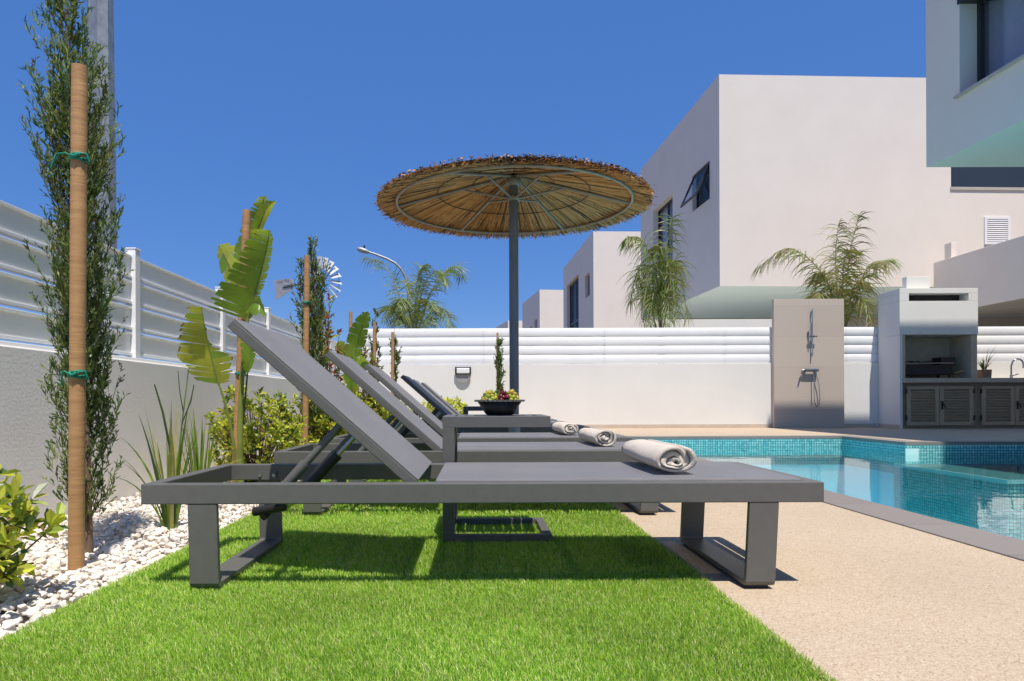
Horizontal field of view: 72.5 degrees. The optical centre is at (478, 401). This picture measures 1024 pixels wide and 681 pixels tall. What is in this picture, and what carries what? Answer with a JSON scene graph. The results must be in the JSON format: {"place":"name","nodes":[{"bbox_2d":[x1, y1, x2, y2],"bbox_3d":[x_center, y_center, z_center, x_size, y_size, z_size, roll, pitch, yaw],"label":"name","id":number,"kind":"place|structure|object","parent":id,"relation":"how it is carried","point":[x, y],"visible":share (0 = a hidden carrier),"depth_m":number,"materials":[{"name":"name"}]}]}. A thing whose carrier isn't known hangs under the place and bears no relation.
{"place":"outdoors","nodes":[
{"label":"outdoors","id":0,"kind":"place"},
{"bbox_2d":[0,463,301,639],"bbox_3d":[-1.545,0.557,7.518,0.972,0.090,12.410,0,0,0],"label":"pebbles","id":1,"kind":"object","parent":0,"point":[117,559],"visible":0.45,"depth_m":2.47,"materials":[{"name":"white gravel"}]},
{"bbox_2d":[0,464,69,589],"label":"shrub","id":2,"kind":"object","parent":1,"relation":"on","point":[20,511],"visible":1,"depth_m":1.91,"materials":[{"name":"green plant"}]},
{"bbox_2d":[50,63,89,582],"bbox_3d":[-1.321,-0.201,2.265,0.122,1.783,0.071,0,0,0],"label":"wooden stake","id":3,"kind":"object","parent":1,"relation":"on","point":[78,158],"visible":0.98,"depth_m":2.25,"materials":[{"name":"brown wood"}]},
{"bbox_2d":[16,0,133,561],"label":"cypress","id":4,"kind":"object","parent":1,"relation":"on","point":[96,398],"visible":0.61,"depth_m":2.52,"materials":[{"name":"green plant"}]},
{"bbox_2d":[111,366,197,533],"bbox_3d":[-1.451,0.221,2.974,0.499,0.739,0.226,0,0,0],"label":"iris clump","id":5,"kind":"object","parent":1,"relation":"on","point":[170,513],"visible":0.75,"depth_m":2.98,"materials":[{"name":"plant"}]},
{"bbox_2d":[177,307,236,482],"bbox_3d":[-1.445,0.048,3.731,0.303,1.087,0.139,0,0,-29],"label":"banana plant","id":6,"kind":"object","parent":1,"relation":"on","point":[209,359],"visible":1,"depth_m":3.75,"materials":[{"name":"green plant"}]},
{"bbox_2d":[164,410,256,472],"bbox_3d":[-1.388,0.306,3.596,0.608,0.569,0.255,0,0,0],"label":"iris clump","id":7,"kind":"object","parent":1,"relation":"on","point":[195,466],"visible":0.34,"depth_m":3.59,"materials":[{"name":"plant"}]},
{"bbox_2d":[231,209,250,482],"bbox_3d":[-1.401,-0.217,4.095,0.129,1.818,0.071,0,0,0],"label":"wooden stake","id":8,"kind":"object","parent":1,"relation":"on","point":[246,222],"visible":0.41,"depth_m":4.08,"materials":[{"name":"brown wood"}]},
{"bbox_2d":[208,196,275,482],"bbox_3d":[-1.384,-0.306,4.098,0.459,1.794,0.439,0,0,0],"label":"banana plant","id":9,"kind":"object","parent":1,"relation":"on","point":[256,270],"visible":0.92,"depth_m":4.00,"materials":[{"name":"green plant"}]},
{"bbox_2d":[202,384,307,482],"bbox_3d":[-1.509,0.239,4.752,0.688,0.716,0.760,0,0,0],"label":"shrub","id":10,"kind":"object","parent":1,"relation":"on","point":[253,442],"visible":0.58,"depth_m":4.65,"materials":[{"name":"green plant"}]},
{"bbox_2d":[302,255,310,443],"bbox_3d":[-1.297,-0.204,5.248,0.074,1.790,0.064,0,0,41],"label":"wooden stake","id":11,"kind":"object","parent":1,"relation":"on","point":[306,323],"visible":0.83,"depth_m":5.23,"materials":[{"name":"brown wood"}]},
{"bbox_2d":[269,400,348,446],"bbox_3d":[-1.316,0.239,5.557,0.703,0.714,0.702,0,0,0],"label":"shrub","id":12,"kind":"object","parent":1,"relation":"on","point":[326,422],"visible":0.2,"depth_m":5.35,"materials":[{"name":"green plant"}]},
{"bbox_2d":[285,235,334,442],"bbox_3d":[-1.300,-0.358,5.378,0.371,1.897,0.339,0,0,35],"label":"cypress","id":13,"kind":"object","parent":1,"relation":"on","point":[316,339],"visible":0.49,"depth_m":5.36,"materials":[{"name":"green plant"}]},
{"bbox_2d":[315,293,347,437],"bbox_3d":[-1.241,-0.150,5.758,0.333,1.484,0.347,0,0,0],"label":"shrub","id":14,"kind":"object","parent":1,"relation":"on","point":[337,348],"visible":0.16,"depth_m":5.73,"materials":[{"name":"green plant"}]},
{"bbox_2d":[349,311,352,333],"bbox_3d":[-1.579,-0.208,8.600,0.051,1.799,0.047,0,0,0],"label":"wooden stake","id":15,"kind":"object","parent":1,"relation":"on","point":[350,318],"visible":0.23,"depth_m":8.58,"materials":[{"name":"brown wood"}]},
{"bbox_2d":[336,312,370,399],"bbox_3d":[-1.379,-0.207,7.743,0.393,1.596,0.424,0,0,0],"label":"banana plant","id":16,"kind":"object","parent":1,"relation":"on","point":[356,339],"visible":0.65,"depth_m":7.83,"materials":[{"name":"green plant"}]},
{"bbox_2d":[356,391,374,411],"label":"shrub","id":17,"kind":"object","parent":1,"relation":"on","point":[358,396],"visible":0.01,"depth_m":6.84,"materials":[{"name":"green plant"}]},
{"bbox_2d":[358,346,377,408],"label":"shrub","id":18,"kind":"object","parent":1,"relation":"on","point":[364,394],"visible":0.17,"depth_m":8.65,"materials":[{"name":"green plant"}]},
{"bbox_2d":[373,322,375,366],"bbox_3d":[-1.437,-0.200,9.600,0.056,1.782,0.047,0,0,0],"label":"wooden stake","id":19,"kind":"object","parent":1,"relation":"on","point":[374,338],"visible":0.38,"depth_m":9.58,"materials":[{"name":"brown wood"}]},
{"bbox_2d":[367,308,383,402],"bbox_3d":[-1.446,-0.363,9.751,0.239,1.908,0.238,0,0,27],"label":"cypress","id":20,"kind":"object","parent":1,"relation":"on","point":[370,337],"visible":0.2,"depth_m":9.74,"materials":[{"name":"green plant"}]},
{"bbox_2d":[363,396,395,422],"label":"shrub","id":21,"kind":"object","parent":1,"relation":"on","point":[380,410],"visible":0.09,"depth_m":8.58,"materials":[{"name":"green plant"}]},
{"bbox_2d":[391,332,393,421],"bbox_3d":[-1.286,-0.172,10.400,0.057,1.725,0.047,0,0,0],"label":"wooden stake","id":22,"kind":"object","parent":1,"relation":"on","point":[392,355],"visible":0.41,"depth_m":10.38,"materials":[{"name":"brown wood"}]},
{"bbox_2d":[388,329,402,399],"bbox_3d":[-1.254,-0.253,10.496,0.233,1.688,0.214,0,0,0],"label":"cypress","id":23,"kind":"object","parent":1,"relation":"on","point":[397,358],"visible":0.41,"depth_m":10.48,"materials":[{"name":"green plant"}]},
{"bbox_2d":[0,479,837,680],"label":"lawn base","id":24,"kind":"object","parent":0,"point":[416,626],"depth_m":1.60,"materials":[{"name":"plant"}]},
{"bbox_2d":[463,406,482,413],"bbox_3d":[0.056,0.296,7.190,0.420,0.490,0.400,0,0,0],"label":"side table","id":25,"kind":"object","parent":24,"relation":"on","point":[466,409],"visible":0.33,"depth_m":6.99,"materials":[{"name":"grey metal"}]},
{"bbox_2d":[442,414,551,543],"bbox_3d":[0.072,0.302,2.868,0.420,0.490,0.400,0,0,0],"label":"side table","id":26,"kind":"object","parent":24,"relation":"on","point":[451,424],"visible":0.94,"depth_m":2.67,"materials":[{"name":"grey metal"}]},
{"bbox_2d":[474,399,524,414],"bbox_3d":[0.086,0.024,2.870,0.210,0.064,0.210,0,0,0],"label":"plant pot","id":27,"kind":"object","parent":26,"relation":"on","point":[499,407],"visible":1,"depth_m":2.81,"materials":[{"name":"ceramic"}]},
{"bbox_2d":[480,389,497,399],"bbox_3d":[0.046,-0.020,2.865,0.084,0.060,0.109,0,0,0],"label":"grape bunch","id":28,"kind":"object","parent":27,"relation":"in","point":[491,394],"visible":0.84,"depth_m":2.83,"materials":[{"name":"green food"}]},
{"bbox_2d":[497,390,509,399],"bbox_3d":[0.104,-0.017,2.845,0.060,0.056,0.073,0,0,0],"label":"grape bunch","id":29,"kind":"object","parent":27,"relation":"in","point":[503,395],"visible":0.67,"depth_m":2.82,"materials":[{"name":"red food"}]},
{"bbox_2d":[505,389,518,399],"bbox_3d":[0.136,-0.021,2.868,0.066,0.061,0.094,0,0,0],"label":"grape bunch","id":30,"kind":"object","parent":27,"relation":"in","point":[512,394],"visible":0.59,"depth_m":2.84,"materials":[{"name":"green food"}]},
{"bbox_2d":[374,153,656,432],"bbox_3d":[0.294,-0.663,5.708,2.287,2.467,2.312,0,0,0],"label":"thatched parasol","id":31,"kind":"object","parent":24,"relation":"on","point":[511,198],"visible":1,"depth_m":5.69,"materials":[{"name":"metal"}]},
{"bbox_2d":[0,0,925,444],"label":"sky","id":32,"kind":"structure","parent":0,"point":[310,107],"materials":[{"name":"blue"}]},
{"bbox_2d":[496,320,521,327],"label":"house","id":33,"kind":"structure","parent":0,"point":[505,324],"depth_m":72.74,"materials":[{"name":"white paint"}]},
{"bbox_2d":[522,290,563,327],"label":"house","id":34,"kind":"structure","parent":0,"point":[542,308],"depth_m":52.76,"materials":[{"name":"grey paint"}]},
{"bbox_2d":[563,231,663,363],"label":"house","id":35,"kind":"structure","parent":0,"point":[595,269],"depth_m":34.66,"materials":[{"name":"grey paint"}]},
{"bbox_2d":[570,277,578,327],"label":"window","id":36,"kind":"structure","parent":35,"relation":"in","point":[574,287],"depth_m":42.83,"materials":[{"name":"blue"}]},
{"bbox_2d":[588,275,589,295],"bbox_3d":[5.855,-6.030,36.221,0.060,1.200,1.245,0,0,-2],"label":"window","id":37,"kind":"structure","parent":35,"relation":"in","point":[589,275],"depth_m":36.78,"materials":[{"name":"grey"}]},
{"bbox_2d":[599,427,1023,680],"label":"pool deck","id":38,"kind":"structure","parent":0,"point":[848,595],"depth_m":2.02,"materials":[{"name":"beige concrete"}]},
{"bbox_2d":[274,351,658,514],"bbox_3d":[0.010,0.148,3.610,1.950,0.786,0.660,0,0,0],"label":"sun lounger","id":39,"kind":"object","parent":38,"relation":"on","point":[430,448],"visible":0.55,"depth_m":3.32,"materials":[{"name":"grey fabric"}]},
{"bbox_2d":[578,428,615,445],"bbox_3d":[0.616,0.183,3.658,0.117,0.080,0.458,0,0,-3],"label":"rolled towel","id":40,"kind":"object","parent":39,"relation":"on","point":[601,437],"visible":1,"depth_m":3.46,"materials":[{"name":"white fabric"}]},
{"bbox_2d":[389,379,568,424],"bbox_3d":[0.009,0.148,7.850,1.950,0.786,0.660,0,0,0],"label":"sun lounger","id":41,"kind":"object","parent":38,"relation":"on","point":[436,398],"visible":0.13,"depth_m":7.70,"materials":[{"name":"grey metal"}]},
{"bbox_2d":[330,364,631,481],"bbox_3d":[0.005,0.148,4.780,1.950,0.786,0.660,0,0,0],"label":"sun lounger","id":42,"kind":"object","parent":38,"relation":"on","point":[406,398],"visible":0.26,"depth_m":4.50,"materials":[{"name":"grey"}]},
{"bbox_2d":[552,422,578,434],"bbox_3d":[0.595,0.181,4.814,0.118,0.078,0.455,0,0,-3],"label":"rolled towel","id":43,"kind":"object","parent":42,"relation":"on","point":[567,428],"visible":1,"depth_m":4.61,"materials":[{"name":"white fabric"}]},
{"bbox_2d":[141,318,823,589],"bbox_3d":[0.011,0.148,2.317,1.950,0.786,0.660,0,0,0],"label":"sun lounger","id":44,"kind":"object","parent":38,"relation":"on","point":[204,493],"visible":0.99,"depth_m":2.03,"materials":[{"name":"grey metal"}]},
{"bbox_2d":[621,439,696,471],"bbox_3d":[0.599,0.177,2.361,0.138,0.082,0.487,0,0,0],"label":"rolled towel","id":45,"kind":"object","parent":44,"relation":"on","point":[670,457],"visible":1,"depth_m":2.15,"materials":[{"name":"white fabric"}]},
{"bbox_2d":[421,382,556,420],"bbox_3d":[0.010,0.148,9.080,1.950,0.786,0.660,0,0,0],"label":"sun lounger","id":46,"kind":"object","parent":38,"relation":"on","point":[441,399],"visible":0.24,"depth_m":8.79,"materials":[{"name":"grey metal"}]},
{"bbox_2d":[400,375,589,433],"bbox_3d":[0.032,0.148,6.630,1.950,0.786,0.660,0,0,0],"label":"sun lounger","id":47,"kind":"object","parent":38,"relation":"on","point":[426,396],"visible":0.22,"depth_m":6.30,"materials":[{"name":"grey"}]},
{"bbox_2d":[772,299,843,427],"bbox_3d":[6.497,-0.749,13.692,1.380,2.535,0.212,0,0,0],"label":"outdoor shower","id":48,"kind":"object","parent":38,"relation":"on","point":[807,363],"visible":1,"depth_m":13.70,"materials":[{"name":"beige ceramic"}]},
{"bbox_2d":[628,435,1023,560],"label":"pool coping","id":49,"kind":"object","parent":38,"relation":"on","point":[1010,547],"visible":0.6,"depth_m":3.29,"materials":[{"name":"grey stone"}]},
{"bbox_2d":[878,277,1023,428],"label":"outdoor kitchen","id":50,"kind":"object","parent":38,"relation":"on","point":[920,319],"visible":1,"depth_m":13.13,"materials":[{"name":"grey"}]},
{"bbox_2d":[906,386,939,425],"bbox_3d":[8.353,0.082,13.122,0.639,0.740,0.051,0,0,0],"label":"door","id":51,"kind":"structure","parent":50,"relation":"in","point":[910,397],"depth_m":13.12,"materials":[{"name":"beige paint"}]},
{"bbox_2d":[905,357,964,377],"bbox_3d":[8.624,-0.636,13.398,1.139,0.408,0.460,0,0,0],"label":"charcoal grill","id":52,"kind":"object","parent":50,"relation":"on","point":[938,366],"visible":0.92,"depth_m":13.22,"materials":[{"name":"black metal"}]},
{"bbox_2d":[939,386,974,424],"bbox_3d":[9.008,0.079,13.093,0.648,0.740,0.108,0,0,0],"label":"door","id":53,"kind":"structure","parent":50,"relation":"in","point":[969,408],"depth_m":13.12,"materials":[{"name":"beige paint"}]},
{"bbox_2d":[977,346,995,377],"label":"potted plant","id":54,"kind":"object","parent":50,"relation":"on","point":[985,373],"visible":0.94,"depth_m":13.39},
{"bbox_2d":[981,386,1014,424],"bbox_3d":[9.766,0.077,13.122,0.646,0.740,0.051,0,0,0],"label":"door","id":55,"kind":"structure","parent":50,"relation":"in","point":[985,420],"depth_m":13.12,"materials":[{"name":"beige paint"}]},
{"bbox_2d":[1015,386,1023,424],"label":"door","id":56,"kind":"structure","parent":50,"relation":"in","point":[1018,394],"depth_m":13.11,"materials":[{"name":"beige paint"}]},
{"bbox_2d":[926,0,1023,166],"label":"villa","id":57,"kind":"object","parent":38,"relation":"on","point":[974,83],"visible":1,"depth_m":9.59,"materials":[{"name":"grey paint"}]},
{"bbox_2d":[977,0,1023,81],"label":"window","id":58,"kind":"structure","parent":57,"relation":"in","point":[1000,23],"depth_m":9.49,"materials":[{"name":"grey"}]},
{"label":"gravel strip","id":59,"kind":"structure","parent":38,"relation":"on","visible":0},
{"bbox_2d":[422,396,443,418],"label":"shrub","id":60,"kind":"object","parent":59,"relation":"on","point":[428,405],"visible":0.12,"depth_m":13.17,"materials":[{"name":"green plant"}]},
{"bbox_2d":[444,395,468,413],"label":"shrub","id":61,"kind":"object","parent":59,"relation":"on","point":[459,407],"visible":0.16,"depth_m":13.03,"materials":[{"name":"green plant"}]},
{"bbox_2d":[496,333,498,388],"bbox_3d":[0.359,-0.354,13.200,0.050,1.888,0.044,0,0,0],"label":"wooden stake","id":62,"kind":"object","parent":59,"relation":"on","point":[497,335],"visible":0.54,"depth_m":13.20,"materials":[{"name":"brown wood"}]},
{"bbox_2d":[493,337,505,394],"bbox_3d":[0.408,-0.349,13.146,0.258,1.765,0.256,0,0,-19],"label":"cypress","id":63,"kind":"object","parent":59,"relation":"on","point":[499,364],"visible":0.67,"depth_m":13.12,"materials":[{"name":"green plant"}]},
{"bbox_2d":[658,439,1023,540],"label":"pool basin","id":64,"kind":"object","parent":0,"point":[1004,516],"visible":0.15,"depth_m":8.82,"materials":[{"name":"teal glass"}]},
{"bbox_2d":[688,447,1023,503],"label":"pool water","id":65,"kind":"structure","parent":64,"relation":"in","point":[998,476],"depth_m":7.10,"materials":[{"name":"blue liquid"}]},
{"label":"ground","id":66,"kind":"structure","parent":0,"visible":0},
{"bbox_2d":[86,0,118,355],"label":"lamp post","id":67,"kind":"object","parent":66,"relation":"on","point":[100,18],"visible":0.27,"depth_m":5.54,"materials":[{"name":"metal"}]},
{"bbox_2d":[0,345,361,528],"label":"garden wall","id":68,"kind":"structure","parent":66,"relation":"on","point":[26,410],"depth_m":3.90,"materials":[{"name":"white paint"}]},
{"bbox_2d":[0,200,370,387],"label":"slat fence","id":69,"kind":"object","parent":68,"relation":"on","point":[21,225],"visible":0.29,"depth_m":4.13,"materials":[{"name":"metal"}]},
{"bbox_2d":[274,256,341,336],"bbox_3d":[-5.304,-1.746,20.269,2.730,4.758,1.324,0,0,24],"label":"windmill","id":70,"kind":"object","parent":66,"relation":"on","point":[282,287],"visible":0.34,"depth_m":20.23,"materials":[{"name":"metal"}]},
{"bbox_2d":[357,245,410,355],"bbox_3d":[-2.985,-2.152,22.000,1.710,5.547,0.170,0,0,0],"label":"street lamp","id":71,"kind":"object","parent":66,"relation":"on","point":[363,249],"visible":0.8,"depth_m":21.96,"materials":[{"name":"metal"}]},
{"bbox_2d":[354,254,471,355],"bbox_3d":[-1.566,-1.469,16.373,2.873,4.175,2.442,0,0,0],"label":"palm tree","id":72,"kind":"object","parent":66,"relation":"on","point":[417,315],"visible":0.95,"depth_m":16.19,"materials":[{"name":"green plant"}]},
{"bbox_2d":[366,362,1023,442],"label":"garden wall","id":73,"kind":"structure","parent":66,"relation":"on","point":[705,395],"depth_m":13.80,"materials":[{"name":"paint"}]},
{"bbox_2d":[455,367,470,382],"bbox_3d":[-0.307,-0.521,13.749,0.320,0.323,0.099,0,0,0],"label":"wall lamp","id":74,"kind":"object","parent":73,"relation":"attached to","point":[462,374],"visible":1,"depth_m":13.74,"materials":[{"name":"grey"}]},
{"bbox_2d":[362,326,1023,363],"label":"slat fence","id":75,"kind":"object","parent":73,"relation":"on","point":[578,345],"visible":0.68,"depth_m":13.83,"materials":[{"name":"white metal"}]},
{"bbox_2d":[641,74,1023,353],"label":"house","id":76,"kind":"structure","parent":66,"relation":"on","point":[747,174],"depth_m":18.16,"materials":[{"name":"grey paint"}]},
{"bbox_2d":[658,198,672,293],"bbox_3d":[6.500,-4.957,22.842,0.600,3.150,2.102,0,0,-2],"label":"window","id":77,"kind":"structure","parent":76,"relation":"in","point":[667,208],"depth_m":23.33,"materials":[{"name":"blue"}]},
{"bbox_2d":[696,166,709,208],"bbox_3d":[6.583,-5.957,19.361,0.600,1.030,1.337,0,0,-2],"label":"window","id":78,"kind":"structure","parent":76,"relation":"in","point":[705,186],"depth_m":20.03,"materials":[{"name":"blue"}]},
{"bbox_2d":[951,167,1023,186],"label":"window","id":79,"kind":"structure","parent":76,"relation":"in","point":[960,176],"depth_m":19.10,"materials":[{"name":"grey"}]},
{"label":"patio","id":80,"kind":"structure","parent":0,"visible":0},
{"bbox_2d":[614,213,699,363],"bbox_3d":[3.789,-1.712,14.619,1.754,4.625,1.796,0,0,0],"label":"palm tree","id":81,"kind":"object","parent":80,"relation":"on","point":[659,299],"visible":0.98,"depth_m":14.39,"materials":[{"name":"green plant"}]},
{"bbox_2d":[664,319,771,363],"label":"boundary wall","id":82,"kind":"structure","parent":80,"relation":"on","point":[708,323],"depth_m":15.60,"materials":[{"name":"white paint"}]},
{"bbox_2d":[750,211,902,326],"bbox_3d":[7.389,-1.723,14.642,3.363,4.622,1.741,0,0,0],"label":"palm tree","id":83,"kind":"object","parent":80,"relation":"on","point":[820,278],"visible":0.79,"depth_m":14.53,"materials":[{"name":"green plant"}]}
]}

